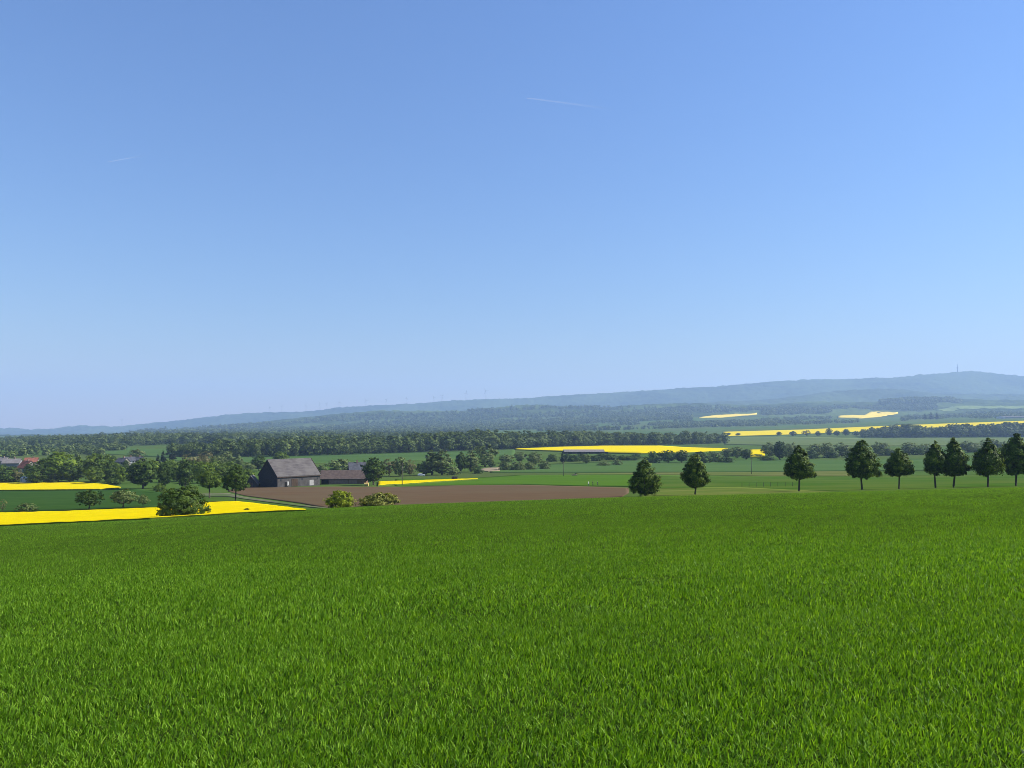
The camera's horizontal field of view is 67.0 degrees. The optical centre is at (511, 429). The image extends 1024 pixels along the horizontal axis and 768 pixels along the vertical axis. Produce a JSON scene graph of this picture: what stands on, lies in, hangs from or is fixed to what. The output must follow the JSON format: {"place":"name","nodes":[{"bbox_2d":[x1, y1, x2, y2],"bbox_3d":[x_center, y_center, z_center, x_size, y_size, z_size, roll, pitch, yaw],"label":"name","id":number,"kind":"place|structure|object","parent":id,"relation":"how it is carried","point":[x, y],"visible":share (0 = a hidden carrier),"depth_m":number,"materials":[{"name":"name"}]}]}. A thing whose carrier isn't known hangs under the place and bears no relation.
{"place":"outdoors","nodes":[
{"label":"outdoors","id":0,"kind":"place"},
{"bbox_2d":[0,488,202,511],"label":"green field","id":1,"kind":"structure","parent":0,"point":[61,500],"depth_m":262.98,"materials":[{"name":"plant"}]},
{"bbox_2d":[203,493,325,508],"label":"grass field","id":2,"kind":"structure","parent":0,"point":[237,496],"depth_m":213.08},
{"bbox_2d":[104,448,514,463],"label":"green field","id":3,"kind":"structure","parent":0,"point":[382,457],"depth_m":778.34,"materials":[{"name":"plant"}]},
{"bbox_2d":[228,485,628,507],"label":"ploughed field","id":4,"kind":"structure","parent":0,"point":[313,496],"depth_m":221.28,"materials":[{"name":"soil"}]},
{"bbox_2d":[0,371,1023,434],"bbox_3d":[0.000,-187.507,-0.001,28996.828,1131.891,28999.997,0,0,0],"label":"mountains","id":5,"kind":"structure","parent":0,"point":[976,385],"depth_m":9250.35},
{"bbox_2d":[0,415,1023,508],"bbox_3d":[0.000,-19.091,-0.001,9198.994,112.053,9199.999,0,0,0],"label":"ground","id":6,"kind":"structure","parent":0,"point":[863,422],"depth_m":920.18,"materials":[{"name":"plant"}]},
{"bbox_2d":[0,470,23,481],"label":"bush","id":7,"kind":"object","parent":6,"relation":"on","point":[8,478],"visible":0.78,"depth_m":438.68,"materials":[{"name":"green plant"}]},
{"bbox_2d":[1,457,22,467],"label":"house","id":8,"kind":"structure","parent":6,"relation":"on","point":[14,462],"depth_m":602.60,"materials":[{"name":"grey paint"}]},
{"bbox_2d":[14,503,37,511],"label":"bush","id":9,"kind":"object","parent":6,"relation":"on","point":[27,508],"visible":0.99,"depth_m":194.19,"materials":[{"name":"green plant"}]},
{"bbox_2d":[22,465,51,482],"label":"tree","id":10,"kind":"object","parent":6,"relation":"on","point":[33,473],"visible":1,"depth_m":417.15,"materials":[{"name":"green plant"}]},
{"bbox_2d":[38,451,77,481],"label":"tree","id":11,"kind":"object","parent":6,"relation":"on","point":[59,460],"visible":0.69,"depth_m":432.20,"materials":[{"name":"green plant"}]},
{"bbox_2d":[0,482,120,490],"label":"rapeseed crop","id":12,"kind":"object","parent":6,"relation":"on","point":[50,486],"visible":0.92,"depth_m":376.59,"materials":[{"name":"plant"}]},
{"bbox_2d":[0,442,128,457],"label":"forest","id":13,"kind":"object","parent":6,"relation":"on","point":[85,448],"visible":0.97,"depth_m":968.37,"materials":[{"name":"green plant"}]},
{"bbox_2d":[56,464,83,481],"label":"tree","id":14,"kind":"object","parent":6,"relation":"on","point":[69,474],"visible":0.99,"depth_m":422.18,"materials":[{"name":"green plant"}]},
{"bbox_2d":[72,456,87,480],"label":"tree","id":15,"kind":"object","parent":6,"relation":"on","point":[77,458],"visible":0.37,"depth_m":442.41,"materials":[{"name":"green plant"}]},
{"bbox_2d":[74,490,104,508],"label":"tree","id":16,"kind":"object","parent":6,"relation":"on","point":[90,501],"visible":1,"depth_m":189.76,"materials":[{"name":"green plant"}]},
{"bbox_2d":[82,466,105,482],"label":"tree","id":17,"kind":"object","parent":6,"relation":"on","point":[97,476],"visible":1,"depth_m":408.04,"materials":[{"name":"green plant"}]},
{"bbox_2d":[81,453,117,481],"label":"tree","id":18,"kind":"object","parent":6,"relation":"on","point":[91,459],"visible":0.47,"depth_m":427.16,"materials":[{"name":"green plant"}]},
{"bbox_2d":[100,461,116,479],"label":"tree","id":19,"kind":"object","parent":6,"relation":"on","point":[109,471],"visible":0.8,"depth_m":417.42,"materials":[{"name":"green plant"}]},
{"bbox_2d":[114,466,128,483],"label":"tree","id":20,"kind":"object","parent":6,"relation":"on","point":[122,474],"visible":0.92,"depth_m":405.64,"materials":[{"name":"green plant"}]},
{"bbox_2d":[109,489,138,507],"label":"tree","id":21,"kind":"object","parent":6,"relation":"on","point":[125,496],"visible":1,"depth_m":189.97,"materials":[{"name":"green plant"}]},
{"bbox_2d":[127,448,147,456],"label":"tree","id":22,"kind":"object","parent":6,"relation":"on","point":[137,451],"visible":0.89,"depth_m":736.45,"materials":[{"name":"green plant"}]},
{"bbox_2d":[125,458,155,488],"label":"tree","id":23,"kind":"object","parent":6,"relation":"on","point":[147,469],"visible":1,"depth_m":351.09,"materials":[{"name":"green plant"}]},
{"bbox_2d":[0,501,305,525],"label":"rapeseed crop","id":24,"kind":"object","parent":6,"relation":"on","point":[96,515],"visible":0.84,"depth_m":145.26,"materials":[{"name":"plant"}]},
{"bbox_2d":[156,462,174,485],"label":"tree","id":25,"kind":"object","parent":6,"relation":"on","point":[162,474],"visible":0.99,"depth_m":357.41,"materials":[{"name":"green plant"}]},
{"bbox_2d":[156,486,210,515],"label":"bush","id":26,"kind":"object","parent":6,"relation":"on","point":[179,503],"visible":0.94,"depth_m":118.86,"materials":[{"name":"green plant"}]},
{"bbox_2d":[174,459,195,485],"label":"tree","id":27,"kind":"object","parent":6,"relation":"on","point":[184,470],"visible":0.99,"depth_m":336.23,"materials":[{"name":"green plant"}]},
{"bbox_2d":[190,461,214,481],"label":"tree","id":28,"kind":"object","parent":6,"relation":"on","point":[197,468],"visible":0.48,"depth_m":402.50,"materials":[{"name":"green plant"}]},
{"bbox_2d":[195,464,222,497],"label":"tree","id":29,"kind":"object","parent":6,"relation":"on","point":[212,482],"visible":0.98,"depth_m":236.62,"materials":[{"name":"green plant"}]},
{"bbox_2d":[214,464,230,482],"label":"tree","id":30,"kind":"object","parent":6,"relation":"on","point":[219,469],"visible":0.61,"depth_m":399.87,"materials":[{"name":"green plant"}]},
{"bbox_2d":[217,451,235,463],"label":"tree","id":31,"kind":"object","parent":6,"relation":"on","point":[229,455],"visible":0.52,"depth_m":578.48,"materials":[{"name":"green plant"}]},
{"bbox_2d":[218,439,240,454],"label":"tree","id":32,"kind":"object","parent":6,"relation":"on","point":[226,446],"visible":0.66,"depth_m":773.24,"materials":[{"name":"green plant"}]},
{"bbox_2d":[220,464,250,500],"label":"tree","id":33,"kind":"object","parent":6,"relation":"on","point":[233,478],"visible":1,"depth_m":208.18,"materials":[{"name":"green plant"}]},
{"bbox_2d":[241,439,256,456],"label":"tree","id":34,"kind":"object","parent":6,"relation":"on","point":[248,449],"visible":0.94,"depth_m":770.04,"materials":[{"name":"green plant"}]},
{"bbox_2d":[245,475,259,487],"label":"outbuilding","id":35,"kind":"structure","parent":6,"relation":"on","point":[252,481],"depth_m":343.95,"materials":[{"name":"stone"}]},
{"bbox_2d":[249,439,260,455],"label":"tree","id":36,"kind":"object","parent":6,"relation":"on","point":[253,451],"visible":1,"depth_m":766.92,"materials":[{"name":"green plant"}]},
{"bbox_2d":[251,455,265,470],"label":"tree","id":37,"kind":"object","parent":6,"relation":"on","point":[257,461],"visible":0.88,"depth_m":536.13,"materials":[{"name":"green plant"}]},
{"bbox_2d":[0,430,527,456],"bbox_3d":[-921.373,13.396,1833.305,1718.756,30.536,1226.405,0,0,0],"label":"forest","id":38,"kind":"object","parent":6,"relation":"on","point":[146,438],"visible":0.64,"depth_m":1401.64,"materials":[{"name":"green plant"}]},
{"bbox_2d":[272,451,289,458],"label":"tree","id":39,"kind":"object","parent":6,"relation":"on","point":[281,455],"visible":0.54,"depth_m":598.95,"materials":[{"name":"green plant"}]},
{"bbox_2d":[275,439,288,452],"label":"tree","id":40,"kind":"object","parent":6,"relation":"on","point":[281,448],"visible":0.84,"depth_m":772.74,"materials":[{"name":"green plant"}]},
{"bbox_2d":[257,458,320,486],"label":"barn","id":41,"kind":"structure","parent":6,"relation":"on","point":[294,472],"depth_m":349.04,"materials":[{"name":"wood"}]},
{"bbox_2d":[302,435,319,454],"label":"tree","id":42,"kind":"object","parent":6,"relation":"on","point":[310,447],"visible":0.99,"depth_m":794.27,"materials":[{"name":"green plant"}]},
{"bbox_2d":[322,459,350,469],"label":"tree","id":43,"kind":"object","parent":6,"relation":"on","point":[337,466],"visible":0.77,"depth_m":488.45,"materials":[{"name":"green plant"}]},
{"bbox_2d":[322,490,357,507],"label":"bush","id":44,"kind":"object","parent":6,"relation":"on","point":[340,499],"visible":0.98,"depth_m":123.05,"materials":[{"name":"green plant"}]},
{"bbox_2d":[320,470,367,484],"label":"shed","id":45,"kind":"structure","parent":6,"relation":"on","point":[342,477],"depth_m":368.84,"materials":[{"name":"brown tile"}]},
{"bbox_2d":[347,460,365,469],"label":"farmhouse","id":46,"kind":"object","parent":6,"relation":"on","point":[354,465],"visible":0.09,"depth_m":436.96,"materials":[{"name":"stone"}]},
{"bbox_2d":[360,457,387,484],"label":"tree","id":47,"kind":"object","parent":6,"relation":"on","point":[373,469],"visible":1,"depth_m":350.21,"materials":[{"name":"green plant"}]},
{"bbox_2d":[357,492,400,505],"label":"bush","id":48,"kind":"object","parent":6,"relation":"on","point":[379,499],"visible":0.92,"depth_m":124.94,"materials":[{"name":"green plant"}]},
{"bbox_2d":[386,436,401,452],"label":"tree","id":49,"kind":"object","parent":6,"relation":"on","point":[394,443],"visible":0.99,"depth_m":855.70,"materials":[{"name":"green plant"}]},
{"bbox_2d":[391,457,409,475],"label":"tree","id":50,"kind":"object","parent":6,"relation":"on","point":[397,466],"visible":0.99,"depth_m":451.53,"materials":[{"name":"green plant"}]},
{"bbox_2d":[401,437,416,451],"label":"tree","id":51,"kind":"object","parent":6,"relation":"on","point":[407,444],"visible":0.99,"depth_m":863.90,"materials":[{"name":"green plant"}]},
{"bbox_2d":[415,461,429,473],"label":"tree","id":52,"kind":"object","parent":6,"relation":"on","point":[421,468],"visible":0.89,"depth_m":466.81,"materials":[{"name":"green plant"}]},
{"bbox_2d":[378,478,477,485],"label":"rapeseed crop","id":53,"kind":"object","parent":6,"relation":"on","point":[388,483],"visible":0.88,"depth_m":373.10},
{"bbox_2d":[422,450,440,474],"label":"tree","id":54,"kind":"object","parent":6,"relation":"on","point":[429,458],"visible":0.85,"depth_m":466.28,"materials":[{"name":"green plant"}]},
{"bbox_2d":[424,437,441,450],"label":"tree","id":55,"kind":"object","parent":6,"relation":"on","point":[431,439],"visible":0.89,"depth_m":890.96,"materials":[{"name":"green plant"}]},
{"bbox_2d":[426,434,445,450],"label":"tree","id":56,"kind":"object","parent":6,"relation":"on","point":[433,436],"visible":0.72,"depth_m":898.83,"materials":[{"name":"green plant"}]},
{"bbox_2d":[429,450,454,474],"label":"tree","id":57,"kind":"object","parent":6,"relation":"on","point":[448,460],"visible":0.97,"depth_m":464.60,"materials":[{"name":"green plant"}]},
{"bbox_2d":[439,435,453,450],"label":"tree","id":58,"kind":"object","parent":6,"relation":"on","point":[448,440],"visible":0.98,"depth_m":898.91,"materials":[{"name":"green plant"}]},
{"bbox_2d":[439,431,462,450],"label":"tree","id":59,"kind":"object","parent":6,"relation":"on","point":[453,438],"visible":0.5,"depth_m":916.64,"materials":[{"name":"green plant"}]},
{"bbox_2d":[455,452,467,470],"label":"tree","id":60,"kind":"object","parent":6,"relation":"on","point":[459,458],"visible":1,"depth_m":497.42,"materials":[{"name":"green plant"}]},
{"bbox_2d":[457,436,469,449],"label":"tree","id":61,"kind":"object","parent":6,"relation":"on","point":[462,444],"visible":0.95,"depth_m":926.10,"materials":[{"name":"green plant"}]},
{"bbox_2d":[463,450,479,471],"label":"tree","id":62,"kind":"object","parent":6,"relation":"on","point":[472,460],"visible":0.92,"depth_m":502.69,"materials":[{"name":"green plant"}]},
{"bbox_2d":[472,444,498,466],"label":"tree","id":63,"kind":"object","parent":6,"relation":"on","point":[487,460],"visible":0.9,"depth_m":569.22,"materials":[{"name":"green plant"}]},
{"bbox_2d":[487,435,500,448],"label":"tree","id":64,"kind":"object","parent":6,"relation":"on","point":[495,445],"visible":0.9,"depth_m":956.30,"materials":[{"name":"green plant"}]},
{"bbox_2d":[228,417,780,433],"bbox_3d":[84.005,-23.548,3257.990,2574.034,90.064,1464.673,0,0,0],"label":"forest","id":65,"kind":"object","parent":6,"relation":"on","point":[660,424],"visible":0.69,"depth_m":3164.05,"materials":[{"name":"green plant"}]},
{"bbox_2d":[0,487,1023,767],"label":"wheat crop","id":66,"kind":"object","parent":6,"relation":"on","point":[870,629],"visible":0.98,"depth_m":8.65,"materials":[{"name":"plant"}]},
{"bbox_2d":[508,461,525,469],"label":"bush","id":67,"kind":"object","parent":6,"relation":"on","point":[516,466],"visible":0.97,"depth_m":525.58,"materials":[{"name":"green plant"}]},
{"bbox_2d":[526,451,542,465],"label":"tree","id":68,"kind":"object","parent":6,"relation":"on","point":[534,459],"visible":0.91,"depth_m":580.73,"materials":[{"name":"green plant"}]},
{"bbox_2d":[565,430,581,445],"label":"tree","id":69,"kind":"object","parent":6,"relation":"on","point":[578,435],"visible":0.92,"depth_m":1155.97,"materials":[{"name":"green plant"}]},
{"bbox_2d":[562,449,607,453],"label":"farm hall","id":70,"kind":"structure","parent":6,"relation":"on","point":[582,451],"depth_m":811.52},
{"bbox_2d":[465,429,729,447],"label":"forest","id":71,"kind":"object","parent":6,"relation":"on","point":[599,441],"visible":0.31,"depth_m":1215.06,"materials":[{"name":"green plant"}]},
{"bbox_2d":[515,446,727,453],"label":"rapeseed crop","id":72,"kind":"object","parent":6,"relation":"on","point":[629,449],"visible":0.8,"depth_m":917.63,"materials":[{"name":"plant"}]},
{"bbox_2d":[627,457,662,495],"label":"tree","id":73,"kind":"object","parent":6,"relation":"on","point":[642,476],"visible":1,"depth_m":129.89,"materials":[{"name":"green plant"}]},
{"bbox_2d":[643,451,663,462],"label":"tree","id":74,"kind":"object","parent":6,"relation":"on","point":[653,458],"visible":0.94,"depth_m":618.98,"materials":[{"name":"green plant"}]},
{"bbox_2d":[660,450,676,462],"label":"tree","id":75,"kind":"object","parent":6,"relation":"on","point":[667,456],"visible":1,"depth_m":619.06,"materials":[{"name":"green plant"}]},
{"bbox_2d":[674,450,689,462],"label":"tree","id":76,"kind":"object","parent":6,"relation":"on","point":[682,454],"visible":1,"depth_m":617.72,"materials":[{"name":"green plant"}]},
{"bbox_2d":[680,454,710,493],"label":"tree","id":77,"kind":"object","parent":6,"relation":"on","point":[693,474],"visible":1,"depth_m":129.74,"materials":[{"name":"green plant"}]},
{"bbox_2d":[689,451,713,462],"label":"bush","id":78,"kind":"object","parent":6,"relation":"on","point":[703,456],"visible":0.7,"depth_m":615.44,"materials":[{"name":"green plant"}]},
{"bbox_2d":[707,451,723,461],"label":"bush","id":79,"kind":"object","parent":6,"relation":"on","point":[713,455],"visible":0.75,"depth_m":632.15,"materials":[{"name":"green plant"}]},
{"bbox_2d":[760,442,775,456],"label":"tree","id":80,"kind":"object","parent":6,"relation":"on","point":[766,450],"visible":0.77,"depth_m":729.30,"materials":[{"name":"green plant"}]},
{"bbox_2d":[770,441,791,459],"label":"tree","id":81,"kind":"object","parent":6,"relation":"on","point":[779,449],"visible":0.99,"depth_m":666.59,"materials":[{"name":"green plant"}]},
{"bbox_2d":[783,445,816,490],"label":"tree","id":82,"kind":"object","parent":6,"relation":"on","point":[798,466],"visible":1,"depth_m":142.99,"materials":[{"name":"green plant"}]},
{"bbox_2d":[817,442,834,455],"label":"tree","id":83,"kind":"object","parent":6,"relation":"on","point":[825,446],"visible":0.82,"depth_m":717.22,"materials":[{"name":"green plant"}]},
{"bbox_2d":[833,442,850,456],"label":"tree","id":84,"kind":"object","parent":6,"relation":"on","point":[841,450],"visible":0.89,"depth_m":725.30,"materials":[{"name":"green plant"}]},
{"bbox_2d":[844,440,882,489],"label":"tree","id":85,"kind":"object","parent":6,"relation":"on","point":[861,463],"visible":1,"depth_m":144.38,"materials":[{"name":"green plant"}]},
{"bbox_2d":[723,421,1023,436],"bbox_3d":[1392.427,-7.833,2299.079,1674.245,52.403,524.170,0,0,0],"label":"rapeseed crop","id":86,"kind":"object","parent":6,"relation":"on","point":[774,432],"visible":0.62,"depth_m":2364.69,"materials":[{"name":"plant"}]},
{"bbox_2d":[871,441,891,455],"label":"tree","id":87,"kind":"object","parent":6,"relation":"on","point":[876,449],"visible":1,"depth_m":757.52,"materials":[{"name":"green plant"}]},
{"bbox_2d":[883,448,914,488],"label":"tree","id":88,"kind":"object","parent":6,"relation":"on","point":[899,465],"visible":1,"depth_m":146.98,"materials":[{"name":"green plant"}]},
{"bbox_2d":[901,442,920,454],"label":"tree","id":89,"kind":"object","parent":6,"relation":"on","point":[907,447],"visible":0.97,"depth_m":778.08,"materials":[{"name":"green plant"}]},
{"bbox_2d":[923,440,949,487],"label":"tree","id":90,"kind":"object","parent":6,"relation":"on","point":[934,462],"visible":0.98,"depth_m":144.74,"materials":[{"name":"green plant"}]},
{"bbox_2d":[859,422,1023,437],"bbox_3d":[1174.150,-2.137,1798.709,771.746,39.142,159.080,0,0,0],"label":"forest","id":91,"kind":"object","parent":6,"relation":"on","point":[1007,429],"visible":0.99,"depth_m":1753.15,"materials":[{"name":"green plant"}]},
{"bbox_2d":[943,437,973,487],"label":"tree","id":92,"kind":"object","parent":6,"relation":"on","point":[956,458],"visible":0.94,"depth_m":144.34,"materials":[{"name":"green plant"}]},
{"bbox_2d":[959,441,980,452],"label":"tree","id":93,"kind":"object","parent":6,"relation":"on","point":[968,447],"visible":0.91,"depth_m":820.71,"materials":[{"name":"green plant"}]},
{"bbox_2d":[971,438,1006,486],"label":"tree","id":94,"kind":"object","parent":6,"relation":"on","point":[988,453],"visible":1,"depth_m":142.14,"materials":[{"name":"green plant"}]},
{"bbox_2d":[998,433,1023,485],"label":"tree","id":95,"kind":"object","parent":6,"relation":"on","point":[1012,449],"visible":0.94,"depth_m":147.94,"materials":[{"name":"green plant"}]},
{"bbox_2d":[0,399,1023,436],"bbox_3d":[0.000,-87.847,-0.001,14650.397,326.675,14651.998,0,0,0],"label":"hills","id":96,"kind":"structure","parent":0,"point":[836,412],"depth_m":5318.17,"materials":[{"name":"plant"}]},
{"bbox_2d":[128,402,937,434],"bbox_3d":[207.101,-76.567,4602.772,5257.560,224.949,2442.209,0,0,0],"label":"forest","id":97,"kind":"object","parent":96,"relation":"on","point":[677,412],"visible":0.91,"depth_m":4927.14,"materials":[{"name":"green plant"}]},
{"bbox_2d":[699,413,756,417],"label":"rapeseed crop","id":98,"kind":"object","parent":96,"relation":"on","point":[722,416],"visible":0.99,"depth_m":4539.07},
{"bbox_2d":[699,410,1023,425],"bbox_3d":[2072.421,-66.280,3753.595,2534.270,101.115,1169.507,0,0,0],"label":"forest","id":99,"kind":"object","parent":96,"relation":"on","point":[970,414],"visible":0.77,"depth_m":3582.95,"materials":[{"name":"green plant"}]},
{"bbox_2d":[838,411,897,418],"bbox_3d":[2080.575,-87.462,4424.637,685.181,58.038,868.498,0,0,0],"label":"rapeseed crop","id":100,"kind":"object","parent":96,"relation":"on","point":[873,414],"visible":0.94,"depth_m":4397.66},
{"bbox_2d":[878,396,962,404],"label":"forest","id":101,"kind":"object","parent":96,"relation":"on","point":[917,399],"visible":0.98,"depth_m":5421.26,"materials":[{"name":"green plant"}]},
{"bbox_2d":[0,0,1023,429],"label":"sky","id":102,"kind":"structure","parent":0,"point":[208,208],"materials":[{"name":"blue"}]},
{"bbox_2d":[395,475,636,486],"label":"meadow","id":103,"kind":"structure","parent":0,"point":[601,480],"depth_m":372.26,"materials":[{"name":"plant"}]},
{"bbox_2d":[575,471,849,475],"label":"stubble field","id":104,"kind":"structure","parent":0,"point":[832,473],"depth_m":444.08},
{"bbox_2d":[640,487,828,496],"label":"meadow","id":105,"kind":"structure","parent":0,"point":[700,491],"depth_m":158.98,"materials":[{"name":"plant"}]},
{"bbox_2d":[490,458,1005,472],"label":"green field","id":106,"kind":"structure","parent":0,"point":[629,466],"depth_m":553.66,"materials":[{"name":"plant"}]},
{"bbox_2d":[643,474,1023,491],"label":"meadow","id":107,"kind":"structure","parent":0,"point":[874,483],"depth_m":260.82,"materials":[{"name":"plant"}]},
{"bbox_2d":[724,436,1023,445],"bbox_3d":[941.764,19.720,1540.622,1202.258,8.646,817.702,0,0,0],"label":"green field","id":108,"kind":"structure","parent":0,"point":[801,441],"depth_m":1558.79,"materials":[{"name":"plant"}]},
{"bbox_2d":[936,405,1023,410],"bbox_3d":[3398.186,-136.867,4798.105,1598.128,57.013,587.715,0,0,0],"label":"green field","id":109,"kind":"structure","parent":0,"point":[952,408],"depth_m":4802.73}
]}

